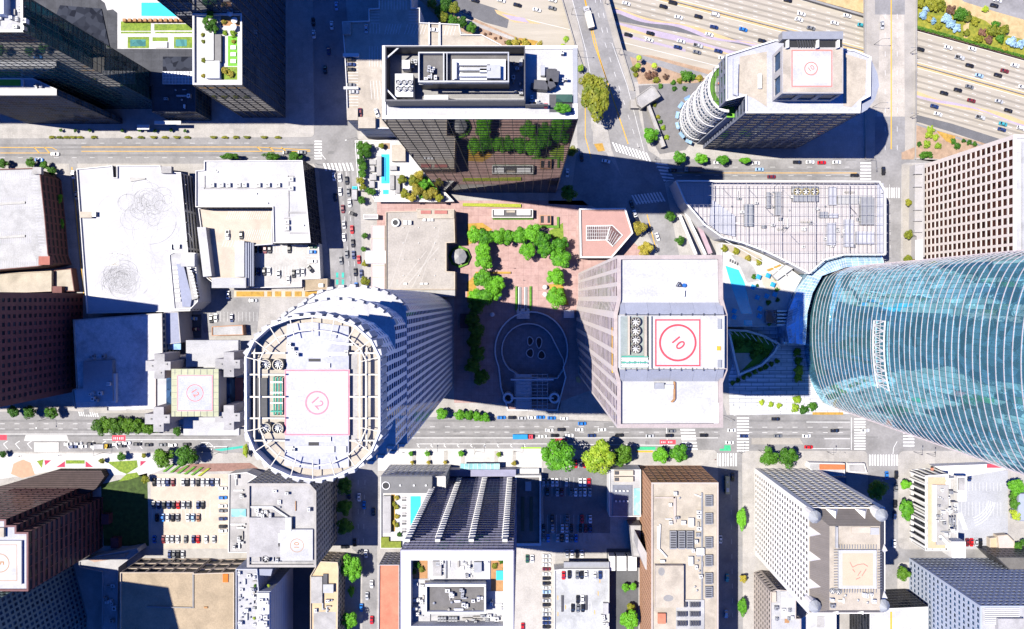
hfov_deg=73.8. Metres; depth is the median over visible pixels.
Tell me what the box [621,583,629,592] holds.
tree
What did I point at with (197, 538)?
parked car
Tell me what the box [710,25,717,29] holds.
car
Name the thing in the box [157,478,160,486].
parked car
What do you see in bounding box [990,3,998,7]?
car
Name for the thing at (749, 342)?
tree
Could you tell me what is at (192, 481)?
parked car
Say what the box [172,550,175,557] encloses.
parked car
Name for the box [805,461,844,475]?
shop building
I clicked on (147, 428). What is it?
tree
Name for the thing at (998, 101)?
car
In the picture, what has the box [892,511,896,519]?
car
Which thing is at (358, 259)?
car
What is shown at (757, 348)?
tree
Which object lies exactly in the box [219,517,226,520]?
parked car
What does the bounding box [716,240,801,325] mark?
pool deck
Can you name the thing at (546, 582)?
parked car
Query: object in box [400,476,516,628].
tower
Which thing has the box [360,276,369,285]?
tree
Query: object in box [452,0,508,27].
ramp
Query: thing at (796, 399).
shrub
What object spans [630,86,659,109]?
kiosk building
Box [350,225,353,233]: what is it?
car
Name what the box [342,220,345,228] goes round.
car
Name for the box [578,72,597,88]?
tree
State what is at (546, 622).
parked car
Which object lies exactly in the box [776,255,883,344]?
glass lobby
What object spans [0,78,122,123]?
podium block
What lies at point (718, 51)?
car
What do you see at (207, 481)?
parked car
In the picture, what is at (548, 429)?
car
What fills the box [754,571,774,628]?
window
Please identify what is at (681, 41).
car
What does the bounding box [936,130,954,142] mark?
planting bed
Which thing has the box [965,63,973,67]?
car
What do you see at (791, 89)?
tower
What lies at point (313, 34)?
car
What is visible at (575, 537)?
parked car
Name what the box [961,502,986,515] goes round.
bay marking
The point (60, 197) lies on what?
tree
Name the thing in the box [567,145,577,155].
tree
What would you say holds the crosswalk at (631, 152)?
on the street
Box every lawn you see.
[66,460,84,463]
[108,460,137,473]
[118,472,139,481]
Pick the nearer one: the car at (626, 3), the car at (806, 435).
the car at (806, 435)
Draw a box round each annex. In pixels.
[79,543,146,628]
[796,604,835,628]
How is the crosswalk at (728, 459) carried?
on the street
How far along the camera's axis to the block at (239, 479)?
406.26 m
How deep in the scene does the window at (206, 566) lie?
406.03 m
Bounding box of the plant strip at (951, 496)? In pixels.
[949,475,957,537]
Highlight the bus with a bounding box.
[724,476,729,493]
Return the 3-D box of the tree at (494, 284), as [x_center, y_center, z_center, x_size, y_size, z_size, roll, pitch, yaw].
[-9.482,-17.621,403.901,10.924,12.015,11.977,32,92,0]
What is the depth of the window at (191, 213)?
406.68 m
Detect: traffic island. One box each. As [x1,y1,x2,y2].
[593,124,611,151]
[752,438,802,443]
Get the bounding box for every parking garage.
[0,167,71,272]
[76,165,201,313]
[342,0,500,138]
[554,561,608,628]
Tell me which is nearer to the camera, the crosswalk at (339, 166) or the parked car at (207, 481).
the crosswalk at (339, 166)
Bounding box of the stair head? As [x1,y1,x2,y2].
[540,215,550,224]
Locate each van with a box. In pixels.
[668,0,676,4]
[710,12,719,17]
[1016,125,1023,130]
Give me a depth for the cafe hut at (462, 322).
407.78 m
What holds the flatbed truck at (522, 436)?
on the street
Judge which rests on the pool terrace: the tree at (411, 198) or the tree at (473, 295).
the tree at (411, 198)
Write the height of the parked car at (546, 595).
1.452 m
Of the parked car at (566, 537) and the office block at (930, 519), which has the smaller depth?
the office block at (930, 519)
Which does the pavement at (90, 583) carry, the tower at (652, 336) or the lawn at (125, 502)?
the lawn at (125, 502)
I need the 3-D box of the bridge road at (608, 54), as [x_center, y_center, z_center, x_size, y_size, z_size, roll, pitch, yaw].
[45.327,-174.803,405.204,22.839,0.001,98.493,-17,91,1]
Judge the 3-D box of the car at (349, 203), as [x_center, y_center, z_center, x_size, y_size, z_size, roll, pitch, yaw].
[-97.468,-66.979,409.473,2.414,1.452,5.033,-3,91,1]
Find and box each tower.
[0,0,151,108]
[0,292,82,406]
[0,488,102,590]
[0,565,86,628]
[145,340,244,434]
[157,0,285,55]
[243,284,451,483]
[382,45,577,192]
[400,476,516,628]
[576,255,727,427]
[675,31,878,148]
[755,468,889,613]
[804,249,1023,474]
[909,558,1023,628]
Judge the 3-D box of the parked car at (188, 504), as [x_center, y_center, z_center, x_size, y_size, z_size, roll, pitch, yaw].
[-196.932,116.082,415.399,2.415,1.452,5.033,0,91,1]
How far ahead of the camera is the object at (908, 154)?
403.80 m
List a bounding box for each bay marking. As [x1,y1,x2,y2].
[569,477,582,495]
[569,515,582,541]
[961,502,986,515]
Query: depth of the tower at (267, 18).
360.34 m
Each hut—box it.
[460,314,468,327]
[986,536,996,546]
[993,533,1014,547]
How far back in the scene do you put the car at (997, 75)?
406.91 m
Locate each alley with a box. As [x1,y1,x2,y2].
[68,161,88,414]
[293,567,313,628]
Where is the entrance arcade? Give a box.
[909,163,924,259]
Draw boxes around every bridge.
[562,0,634,90]
[863,0,916,158]
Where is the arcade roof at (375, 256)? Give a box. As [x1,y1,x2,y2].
[365,225,385,288]
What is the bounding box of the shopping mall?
[669,180,887,273]
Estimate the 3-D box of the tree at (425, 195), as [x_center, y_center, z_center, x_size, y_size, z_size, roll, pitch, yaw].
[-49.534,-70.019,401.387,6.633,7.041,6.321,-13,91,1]
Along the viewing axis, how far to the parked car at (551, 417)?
410.29 m
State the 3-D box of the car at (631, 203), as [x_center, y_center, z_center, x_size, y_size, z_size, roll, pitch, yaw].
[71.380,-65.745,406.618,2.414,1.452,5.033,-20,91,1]
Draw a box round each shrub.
[221,66,227,73]
[227,70,233,77]
[230,30,236,37]
[511,37,520,44]
[522,38,529,44]
[630,64,638,72]
[644,70,653,78]
[652,71,657,78]
[653,77,659,82]
[680,70,691,81]
[695,75,702,81]
[721,245,727,251]
[733,247,739,254]
[756,259,761,265]
[791,403,799,412]
[792,395,800,403]
[793,348,800,356]
[793,365,803,374]
[794,357,802,364]
[794,374,801,382]
[799,405,808,413]
[807,402,817,411]
[917,0,925,7]
[919,10,926,19]
[919,151,932,158]
[923,140,930,148]
[925,131,932,137]
[926,0,940,11]
[926,15,932,21]
[927,125,935,131]
[932,134,939,140]
[934,142,941,148]
[935,22,942,29]
[937,0,945,10]
[941,13,951,23]
[946,4,955,14]
[946,19,955,28]
[952,24,960,32]
[953,6,968,20]
[954,142,960,149]
[961,11,971,21]
[963,28,969,35]
[972,16,980,25]
[973,35,982,42]
[978,28,986,35]
[981,5,988,12]
[984,35,992,43]
[987,24,1000,35]
[991,20,1000,27]
[995,34,1004,42]
[996,24,1009,35]
[1001,44,1007,50]
[1005,36,1016,46]
[1016,40,1023,48]
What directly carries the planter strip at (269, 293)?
on the pavement at (272, 308)
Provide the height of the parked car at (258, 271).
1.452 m
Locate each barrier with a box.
[667,0,1023,94]
[917,29,1023,59]
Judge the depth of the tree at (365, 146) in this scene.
399.47 m
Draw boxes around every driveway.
[151,549,246,558]
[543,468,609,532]
[543,533,629,548]
[548,97,640,223]
[607,549,637,628]
[901,548,986,561]
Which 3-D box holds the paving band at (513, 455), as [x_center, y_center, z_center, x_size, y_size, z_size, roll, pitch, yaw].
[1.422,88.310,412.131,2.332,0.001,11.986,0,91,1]
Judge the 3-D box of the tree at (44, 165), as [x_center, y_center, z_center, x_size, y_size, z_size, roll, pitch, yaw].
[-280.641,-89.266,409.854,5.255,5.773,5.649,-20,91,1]
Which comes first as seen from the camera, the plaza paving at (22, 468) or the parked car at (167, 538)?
the parked car at (167, 538)
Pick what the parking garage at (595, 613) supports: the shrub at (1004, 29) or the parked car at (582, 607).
the parked car at (582, 607)
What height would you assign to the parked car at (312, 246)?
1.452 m
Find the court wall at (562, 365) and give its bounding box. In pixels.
[494,311,567,410]
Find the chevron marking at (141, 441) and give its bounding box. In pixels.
[3,441,525,448]
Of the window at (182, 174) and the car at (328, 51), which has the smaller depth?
the window at (182, 174)
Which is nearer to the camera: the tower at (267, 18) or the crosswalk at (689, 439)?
the tower at (267, 18)
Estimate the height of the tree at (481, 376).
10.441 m
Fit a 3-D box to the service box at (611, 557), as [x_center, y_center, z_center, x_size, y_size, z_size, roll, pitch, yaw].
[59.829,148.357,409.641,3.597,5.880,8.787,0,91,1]
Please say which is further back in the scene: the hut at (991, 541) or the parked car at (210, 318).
the parked car at (210, 318)
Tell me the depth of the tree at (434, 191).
398.97 m
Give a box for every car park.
[151,474,227,548]
[198,288,260,332]
[514,549,554,628]
[958,471,1007,548]
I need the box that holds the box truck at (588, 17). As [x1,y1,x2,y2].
[583,6,594,29]
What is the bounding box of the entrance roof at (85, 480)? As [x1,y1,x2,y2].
[0,468,108,493]
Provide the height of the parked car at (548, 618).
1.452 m
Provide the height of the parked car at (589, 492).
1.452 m
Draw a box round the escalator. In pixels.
[515,286,530,318]
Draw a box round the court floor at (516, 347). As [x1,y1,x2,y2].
[503,324,562,376]
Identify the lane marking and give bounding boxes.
[0,147,309,151]
[0,435,6,439]
[71,167,83,295]
[103,417,851,449]
[112,435,125,440]
[198,442,227,447]
[341,174,889,613]
[531,0,1023,133]
[572,0,644,152]
[584,0,627,143]
[585,0,606,79]
[585,108,590,156]
[647,215,656,250]
[660,440,675,443]
[749,432,842,432]
[891,0,891,148]
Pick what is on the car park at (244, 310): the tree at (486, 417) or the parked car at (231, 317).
the parked car at (231, 317)
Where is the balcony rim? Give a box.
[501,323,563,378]
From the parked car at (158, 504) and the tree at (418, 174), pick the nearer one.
the tree at (418, 174)
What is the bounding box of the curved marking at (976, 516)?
[958,501,994,529]
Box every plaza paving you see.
[0,453,164,478]
[11,460,34,477]
[174,463,260,471]
[377,201,639,408]
[378,449,541,470]
[454,391,611,420]
[639,81,702,153]
[728,326,851,414]
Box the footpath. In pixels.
[963,11,973,37]
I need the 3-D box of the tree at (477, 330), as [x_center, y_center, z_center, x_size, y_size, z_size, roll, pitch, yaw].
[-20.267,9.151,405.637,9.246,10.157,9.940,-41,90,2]
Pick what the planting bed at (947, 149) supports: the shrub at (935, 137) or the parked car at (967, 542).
the shrub at (935, 137)
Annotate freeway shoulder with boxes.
[660,0,1023,96]
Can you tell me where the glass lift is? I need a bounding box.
[564,310,573,317]
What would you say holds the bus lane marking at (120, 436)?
on the street
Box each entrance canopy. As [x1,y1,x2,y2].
[460,463,499,468]
[778,337,802,344]
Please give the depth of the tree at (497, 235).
399.73 m
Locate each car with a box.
[35,158,43,161]
[51,152,58,155]
[64,442,72,445]
[71,170,75,178]
[74,191,77,199]
[122,441,130,444]
[133,442,141,445]
[152,478,155,485]
[152,501,155,508]
[155,513,158,521]
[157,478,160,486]
[157,501,160,508]
[160,513,164,521]
[162,478,165,485]
[162,501,165,508]
[166,478,169,486]
[166,513,169,521]
[166,535,169,542]
[167,501,170,508]
[167,550,171,557]
[168,443,176,446]
[170,513,174,521]
[170,535,174,542]
[171,478,174,485]
[172,501,175,508]
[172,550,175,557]
[175,535,179,542]
[176,501,179,508]
[176,513,179,521]
[176,550,179,557]
[181,478,184,485]
[181,550,184,557]
[184,535,187,542]
[185,478,189,485]
[186,513,189,521]
[187,501,190,508]
[191,478,194,485]
[191,513,194,521]
[191,535,195,542]
[196,478,199,486]
[196,501,199,508]
[196,513,199,521]
[196,535,199,542]
[201,478,204,486]
[201,501,204,508]
[204,535,207,542]
[206,478,209,486]
[209,315,212,322]
[210,478,213,485]
[212,535,215,542]
[214,314,217,321]
[215,478,218,485]
[219,486,226,489]
[219,504,226,507]
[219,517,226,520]
[226,291,229,298]
[230,314,233,321]
[239,231,242,238]
[257,267,260,275]
[262,267,265,275]
[263,246,266,253]
[267,267,270,275]
[268,245,271,253]
[277,270,280,277]
[287,245,290,252]
[296,268,299,276]
[301,268,304,275]
[307,265,313,272]
[308,245,316,248]
[308,250,315,253]
[311,18,315,25]
[312,30,315,38]
[327,47,330,55]
[330,21,333,29]
[332,173,335,180]
[333,193,336,201]
[338,173,341,181]
[338,187,341,195]
[339,256,342,264]
[341,205,344,212]
[341,545,348,548]
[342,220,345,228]
[342,233,345,241]
[345,176,348,184]
[345,250,348,257]
[347,58,355,61]
[347,62,355,66]
[347,67,355,71]
[347,83,355,86]
[348,199,351,206]
[349,89,358,93]
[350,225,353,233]
[351,239,354,247]
[357,255,360,263]
[357,493,360,500]
[358,108,361,116]
[364,24,367,32]
[364,549,367,557]
[365,592,368,599]
[374,108,379,117]
[430,28,438,31]
[513,2,521,7]
[518,416,525,419]
[530,554,533,562]
[533,7,540,11]
[537,415,544,418]
[542,554,550,557]
[542,558,550,561]
[542,567,550,570]
[542,572,550,575]
[542,576,550,580]
[542,581,550,584]
[542,585,550,589]
[542,590,550,593]
[542,594,550,597]
[542,598,550,602]
[542,603,550,606]
[542,607,550,611]
[542,612,550,615]
[542,616,550,620]
[542,621,550,624]
[542,625,550,628]
[545,428,552,431]
[547,416,555,419]
[548,6,555,10]
[555,478,558,486]
[560,534,563,541]
[565,433,573,436]
[565,524,568,532]
[565,534,568,541]
[565,550,568,557]
[570,550,573,557]
[574,534,577,541]
[575,550,578,557]
[576,595,579,603]
[576,604,579,612]
[580,515,583,522]
[580,550,583,557]
[581,604,584,611]
[583,478,586,486]
[583,488,586,496]
[584,570,587,578]
[587,478,590,486]
[588,488,591,496]
[593,572,596,579]
[598,571,601,578]
[615,433,623,436]
[622,1,630,5]
[624,32,632,37]
[629,200,633,208]
[645,37,652,42]
[646,31,654,35]
[646,434,653,437]
[659,4,667,8]
[667,429,675,432]
[673,45,681,49]
[674,15,682,19]
[677,39,684,43]
[692,50,700,54]
[694,14,702,18]
[700,433,707,436]
[705,32,713,36]
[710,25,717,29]
[714,49,722,53]
[724,610,727,617]
[725,573,728,581]
[727,428,735,431]
[739,27,747,31]
[740,434,747,437]
[752,161,759,164]
[758,38,765,42]
[767,175,775,178]
[771,417,779,420]
[774,434,781,437]
[793,160,801,163]
[795,17,802,21]
[797,12,805,16]
[802,434,810,437]
[804,445,812,448]
[806,26,814,30]
[806,160,813,163]
[817,161,825,164]
[830,20,838,25]
[832,160,840,163]
[843,13,851,18]
[850,173,858,176]
[861,428,868,431]
[880,20,884,28]
[881,167,885,174]
[884,471,888,479]
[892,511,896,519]
[892,539,896,547]
[893,500,896,507]
[894,470,897,478]
[894,484,897,491]
[930,104,938,108]
[933,112,941,116]
[939,91,948,95]
[944,45,952,49]
[953,87,961,92]
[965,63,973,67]
[965,84,973,88]
[965,538,969,546]
[967,98,975,102]
[968,46,976,51]
[969,538,973,546]
[974,538,978,546]
[975,73,983,77]
[978,538,982,545]
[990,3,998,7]
[993,73,1001,77]
[994,99,1002,103]
[997,127,1005,131]
[998,121,1006,126]
[1000,68,1008,73]
[1004,108,1012,112]
[1010,63,1018,67]
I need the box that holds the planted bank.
[917,0,1023,54]
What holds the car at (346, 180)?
on the street
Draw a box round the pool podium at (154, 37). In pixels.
[34,0,211,129]
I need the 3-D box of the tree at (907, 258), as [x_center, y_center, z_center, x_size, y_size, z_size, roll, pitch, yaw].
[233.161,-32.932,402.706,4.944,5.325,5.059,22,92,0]
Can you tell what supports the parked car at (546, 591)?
on the car park at (528, 598)
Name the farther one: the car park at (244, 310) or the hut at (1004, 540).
the car park at (244, 310)
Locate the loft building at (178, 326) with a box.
[164,311,193,349]
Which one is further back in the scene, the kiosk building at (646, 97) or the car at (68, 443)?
the car at (68, 443)
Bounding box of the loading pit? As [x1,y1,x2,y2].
[192,315,200,337]
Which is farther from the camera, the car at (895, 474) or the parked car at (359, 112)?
the car at (895, 474)
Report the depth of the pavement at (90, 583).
416.05 m
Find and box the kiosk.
[449,246,470,267]
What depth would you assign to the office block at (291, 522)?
373.75 m
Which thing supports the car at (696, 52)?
on the freeway
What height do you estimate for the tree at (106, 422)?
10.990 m
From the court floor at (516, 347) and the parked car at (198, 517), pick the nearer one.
the parked car at (198, 517)
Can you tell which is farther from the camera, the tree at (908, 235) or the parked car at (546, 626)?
the parked car at (546, 626)
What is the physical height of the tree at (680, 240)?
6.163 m
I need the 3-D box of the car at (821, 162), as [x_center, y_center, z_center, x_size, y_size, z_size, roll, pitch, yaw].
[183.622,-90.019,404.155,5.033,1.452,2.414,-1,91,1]
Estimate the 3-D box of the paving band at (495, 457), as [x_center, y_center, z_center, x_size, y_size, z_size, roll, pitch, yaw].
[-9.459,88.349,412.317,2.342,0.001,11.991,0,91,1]
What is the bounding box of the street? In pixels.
[0,0,980,628]
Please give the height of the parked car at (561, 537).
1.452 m
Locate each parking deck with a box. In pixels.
[197,208,278,287]
[252,243,323,287]
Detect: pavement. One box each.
[0,0,313,138]
[0,164,330,412]
[0,452,362,628]
[346,0,657,416]
[377,450,719,628]
[634,75,864,158]
[665,181,823,414]
[742,451,867,628]
[897,562,908,590]
[898,451,1023,548]
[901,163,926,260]
[902,165,911,260]
[916,158,938,161]
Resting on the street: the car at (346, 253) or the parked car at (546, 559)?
the car at (346, 253)
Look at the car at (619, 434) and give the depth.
409.89 m
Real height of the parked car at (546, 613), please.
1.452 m
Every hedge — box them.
[463,203,520,207]
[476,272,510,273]
[493,218,532,219]
[536,217,558,227]
[917,25,1023,57]
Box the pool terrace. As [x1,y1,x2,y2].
[355,140,454,202]
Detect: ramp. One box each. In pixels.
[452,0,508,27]
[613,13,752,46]
[916,115,997,143]
[963,0,1023,19]
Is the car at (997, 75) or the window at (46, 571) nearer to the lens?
the window at (46, 571)
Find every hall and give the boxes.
[386,209,456,296]
[515,468,540,545]
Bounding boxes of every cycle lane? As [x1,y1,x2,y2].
[214,446,242,450]
[521,447,540,448]
[636,447,655,449]
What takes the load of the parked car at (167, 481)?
on the car park at (209, 523)
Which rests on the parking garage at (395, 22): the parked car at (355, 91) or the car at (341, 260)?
the parked car at (355, 91)
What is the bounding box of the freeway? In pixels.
[459,0,1023,140]
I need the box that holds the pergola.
[503,374,559,409]
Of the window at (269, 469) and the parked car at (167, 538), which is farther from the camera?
the parked car at (167, 538)
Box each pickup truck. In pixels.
[225,230,229,239]
[693,43,702,48]
[954,55,964,60]
[975,114,985,119]
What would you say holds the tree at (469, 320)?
on the pavement at (357, 10)
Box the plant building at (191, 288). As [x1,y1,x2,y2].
[169,252,210,308]
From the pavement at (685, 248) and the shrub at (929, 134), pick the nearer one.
the shrub at (929, 134)
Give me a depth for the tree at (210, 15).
343.21 m
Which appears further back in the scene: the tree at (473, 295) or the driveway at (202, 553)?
the driveway at (202, 553)
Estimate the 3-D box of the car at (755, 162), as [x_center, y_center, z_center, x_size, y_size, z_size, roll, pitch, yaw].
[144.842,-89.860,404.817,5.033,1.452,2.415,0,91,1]
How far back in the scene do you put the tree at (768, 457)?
400.32 m
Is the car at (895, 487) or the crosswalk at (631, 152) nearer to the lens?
the crosswalk at (631, 152)
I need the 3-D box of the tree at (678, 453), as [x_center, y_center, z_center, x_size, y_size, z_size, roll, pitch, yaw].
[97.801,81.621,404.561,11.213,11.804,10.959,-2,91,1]
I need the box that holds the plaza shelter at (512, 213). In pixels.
[492,209,532,217]
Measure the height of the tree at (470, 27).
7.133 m
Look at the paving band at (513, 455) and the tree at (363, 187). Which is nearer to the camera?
the tree at (363, 187)
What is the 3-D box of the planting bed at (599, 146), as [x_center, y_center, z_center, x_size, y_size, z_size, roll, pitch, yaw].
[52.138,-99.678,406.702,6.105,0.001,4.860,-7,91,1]
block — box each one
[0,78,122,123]
[0,271,53,292]
[52,268,79,292]
[72,313,179,410]
[120,558,246,628]
[192,12,285,117]
[195,160,321,244]
[212,324,246,335]
[228,468,262,552]
[236,559,292,628]
[247,468,336,566]
[303,279,329,290]
[310,551,345,628]
[627,520,640,556]
[633,465,718,628]
[754,570,800,628]
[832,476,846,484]
[849,588,927,628]
[909,468,966,557]
[923,135,1023,258]
[976,546,1023,569]
[1010,492,1023,520]
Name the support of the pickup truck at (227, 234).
on the parking deck at (225, 263)
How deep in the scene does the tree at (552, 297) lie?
398.40 m
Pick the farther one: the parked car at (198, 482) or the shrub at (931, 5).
the parked car at (198, 482)
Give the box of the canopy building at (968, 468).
[929,462,1005,475]
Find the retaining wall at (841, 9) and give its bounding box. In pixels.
[803,0,862,17]
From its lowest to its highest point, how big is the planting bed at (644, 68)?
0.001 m
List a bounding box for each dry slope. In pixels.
[818,0,862,12]
[945,0,1023,38]
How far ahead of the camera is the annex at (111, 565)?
409.64 m
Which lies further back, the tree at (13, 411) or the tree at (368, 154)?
the tree at (13, 411)
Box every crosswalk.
[78,412,98,416]
[314,141,321,158]
[323,163,353,170]
[612,142,650,161]
[631,192,664,204]
[655,162,673,181]
[680,429,697,449]
[717,453,736,465]
[737,417,748,450]
[854,418,864,449]
[860,162,870,179]
[869,455,897,465]
[884,188,898,197]
[903,433,913,445]
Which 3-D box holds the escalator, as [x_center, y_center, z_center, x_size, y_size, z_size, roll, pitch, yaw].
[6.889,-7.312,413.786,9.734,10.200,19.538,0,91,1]
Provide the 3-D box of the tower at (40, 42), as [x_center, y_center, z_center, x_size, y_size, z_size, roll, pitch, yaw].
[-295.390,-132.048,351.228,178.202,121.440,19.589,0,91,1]
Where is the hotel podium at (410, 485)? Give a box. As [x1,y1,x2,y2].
[380,464,450,547]
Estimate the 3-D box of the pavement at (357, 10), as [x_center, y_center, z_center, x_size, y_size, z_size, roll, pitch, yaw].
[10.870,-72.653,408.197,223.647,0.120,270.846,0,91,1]
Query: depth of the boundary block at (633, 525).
402.60 m
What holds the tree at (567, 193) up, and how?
on the pavement at (357, 10)
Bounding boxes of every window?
[0,174,69,272]
[0,488,101,585]
[0,566,85,628]
[2,298,80,400]
[45,546,47,557]
[45,558,47,568]
[45,569,47,579]
[182,174,185,209]
[185,175,188,209]
[185,212,189,247]
[188,176,191,210]
[188,213,192,247]
[191,177,194,211]
[191,213,195,248]
[194,214,198,248]
[197,570,208,572]
[203,565,214,567]
[209,560,220,562]
[224,569,235,571]
[257,469,336,554]
[341,290,451,458]
[387,466,450,478]
[576,264,603,404]
[641,466,712,628]
[679,95,710,141]
[704,129,824,147]
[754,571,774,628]
[755,468,859,593]
[775,53,779,71]
[775,76,779,95]
[779,95,795,98]
[798,95,815,98]
[818,95,835,98]
[910,559,1023,628]
[914,487,924,495]
[914,494,924,501]
[914,524,924,532]
[914,531,924,538]
[924,147,989,258]
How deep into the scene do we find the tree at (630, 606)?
408.37 m
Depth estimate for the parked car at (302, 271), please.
404.60 m
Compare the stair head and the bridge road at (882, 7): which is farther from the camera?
the stair head
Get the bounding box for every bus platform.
[24,435,68,440]
[34,442,58,451]
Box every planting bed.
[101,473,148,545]
[420,0,512,44]
[467,223,491,245]
[467,276,476,302]
[518,38,537,44]
[548,223,563,239]
[548,283,568,304]
[594,143,604,151]
[630,57,704,83]
[812,412,842,414]
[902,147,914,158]
[916,125,977,158]
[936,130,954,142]
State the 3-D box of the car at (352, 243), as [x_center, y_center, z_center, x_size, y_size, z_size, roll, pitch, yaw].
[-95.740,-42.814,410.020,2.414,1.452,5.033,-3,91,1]
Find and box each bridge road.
[573,0,629,93]
[875,0,904,14]
[875,117,904,162]
[877,15,904,116]
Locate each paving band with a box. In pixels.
[412,451,415,463]
[444,451,447,463]
[461,451,464,462]
[494,451,497,462]
[512,451,515,466]
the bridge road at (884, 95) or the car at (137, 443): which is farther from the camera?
the car at (137, 443)
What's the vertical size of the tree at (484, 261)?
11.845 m
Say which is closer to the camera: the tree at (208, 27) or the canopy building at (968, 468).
the tree at (208, 27)
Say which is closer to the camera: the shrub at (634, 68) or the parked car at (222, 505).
the shrub at (634, 68)
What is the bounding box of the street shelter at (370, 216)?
[363,214,378,219]
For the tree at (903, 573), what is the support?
on the pavement at (902, 584)
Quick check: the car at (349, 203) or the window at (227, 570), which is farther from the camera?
the car at (349, 203)
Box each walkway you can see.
[496,313,566,402]
[678,215,696,254]
[684,213,705,254]
[697,227,711,253]
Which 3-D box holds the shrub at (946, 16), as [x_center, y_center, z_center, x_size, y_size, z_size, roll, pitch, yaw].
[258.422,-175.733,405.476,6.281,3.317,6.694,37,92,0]
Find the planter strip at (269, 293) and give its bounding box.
[234,290,318,296]
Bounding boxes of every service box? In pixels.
[608,552,614,570]
[616,552,625,570]
[627,552,636,570]
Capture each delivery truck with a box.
[93,443,108,448]
[352,186,357,199]
[684,167,701,171]
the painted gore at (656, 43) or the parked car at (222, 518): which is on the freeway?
the painted gore at (656, 43)
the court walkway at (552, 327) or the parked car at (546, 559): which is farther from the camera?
the court walkway at (552, 327)
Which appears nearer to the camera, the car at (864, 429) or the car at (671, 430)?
the car at (864, 429)
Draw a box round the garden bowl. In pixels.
[728,329,780,375]
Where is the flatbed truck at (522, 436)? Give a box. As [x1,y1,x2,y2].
[513,434,532,438]
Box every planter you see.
[526,348,533,357]
[527,336,533,345]
[536,337,541,348]
[538,350,544,359]
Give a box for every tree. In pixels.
[0,158,9,167]
[0,451,6,457]
[7,405,20,417]
[23,405,35,419]
[25,157,35,166]
[39,161,48,168]
[44,407,58,418]
[47,167,56,175]
[57,194,62,203]
[90,419,104,435]
[100,416,111,432]
[109,416,124,435]
[117,451,125,460]
[120,418,131,434]
[127,418,142,433]
[141,423,152,434]
[141,475,150,483]
[152,448,174,467]
[173,427,180,435]
[175,445,198,466]
[202,17,209,24]
[204,24,212,32]
[206,10,213,18]
[209,19,216,26]
[211,26,218,33]
[220,153,238,159]
[243,444,247,457]
[261,151,280,159]
[289,151,302,159]
[336,499,351,515]
[336,518,353,534]
[337,477,351,495]
[341,554,361,581]
[341,612,356,628]
[347,586,354,597]
[356,141,362,149]
[356,156,365,164]
[356,177,364,184]
[357,149,364,156]
[358,162,366,170]
[358,169,366,177]
[358,196,365,204]
[359,184,366,190]
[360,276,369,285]
[361,142,371,151]
[364,151,371,157]
[365,187,371,194]
[397,174,407,183]
[400,188,409,198]
[408,174,419,185]
[408,193,416,201]
[411,183,423,195]
[413,170,423,179]
[418,179,428,189]
[422,190,431,199]
[427,0,436,8]
[427,187,438,197]
[434,4,442,14]
[435,194,443,201]
[436,408,447,418]
[437,11,448,22]
[439,0,451,11]
[447,14,457,23]
[449,1,459,13]
[453,409,464,419]
[457,16,466,27]
[458,450,463,456]
[464,311,479,326]
[464,358,480,372]
[464,410,473,420]
[466,22,476,32]
[466,334,481,350]
[467,225,482,243]
[468,288,479,301]
[468,299,484,313]
[468,322,484,337]
[469,347,484,361]
[473,268,491,287]
[473,411,483,421]
[474,254,491,269]
[474,369,489,385]
[475,242,490,255]
[476,288,493,305]
[478,228,493,245]
[481,412,489,421]
[485,276,505,294]
[487,288,501,300]
[490,228,504,244]
[503,229,513,244]
[510,226,526,242]
[519,242,535,260]
[524,223,541,241]
[533,231,550,248]
[537,241,555,258]
[541,438,575,471]
[546,267,564,284]
[546,286,566,309]
[550,247,571,268]
[552,237,568,250]
[554,102,570,113]
[561,185,577,201]
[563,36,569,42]
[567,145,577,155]
[578,64,583,71]
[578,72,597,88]
[581,76,609,123]
[581,438,615,474]
[613,444,631,466]
[620,609,637,628]
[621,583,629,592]
[627,603,634,610]
[629,582,636,589]
[633,221,647,235]
[638,241,653,254]
[644,127,658,143]
[652,446,667,463]
[664,211,675,221]
[669,444,687,462]
[673,150,685,164]
[674,236,684,245]
[694,153,707,163]
[716,155,728,164]
[733,339,743,349]
[736,507,746,531]
[737,597,746,616]
[739,157,750,163]
[739,575,746,582]
[745,339,753,347]
[749,351,757,359]
[752,342,763,354]
[760,349,769,357]
[760,446,778,465]
[779,448,798,469]
[867,479,888,500]
[897,566,911,581]
[899,499,913,520]
[900,480,911,489]
[903,229,912,238]
[903,255,912,260]
[905,199,911,205]
[1007,479,1023,495]
[1009,491,1016,498]
[1009,498,1020,509]
[1009,510,1020,520]
[1014,542,1022,548]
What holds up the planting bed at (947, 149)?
on the pavement at (927, 159)
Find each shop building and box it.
[378,552,399,628]
[607,465,640,516]
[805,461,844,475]
[845,462,866,472]
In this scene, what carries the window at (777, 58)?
in the tower at (791, 89)
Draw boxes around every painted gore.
[494,9,539,23]
[503,14,528,22]
[614,7,756,44]
[614,9,758,45]
[619,23,735,53]
[619,25,728,53]
[621,33,685,51]
[917,91,1023,124]
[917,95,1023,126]
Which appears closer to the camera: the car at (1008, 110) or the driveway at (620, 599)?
the car at (1008, 110)
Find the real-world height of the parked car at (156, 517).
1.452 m
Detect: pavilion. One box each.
[101,512,112,523]
[111,536,121,547]
[578,208,632,258]
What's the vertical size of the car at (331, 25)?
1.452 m
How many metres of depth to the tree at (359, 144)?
399.99 m
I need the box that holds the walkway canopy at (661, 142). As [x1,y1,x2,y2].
[646,104,665,148]

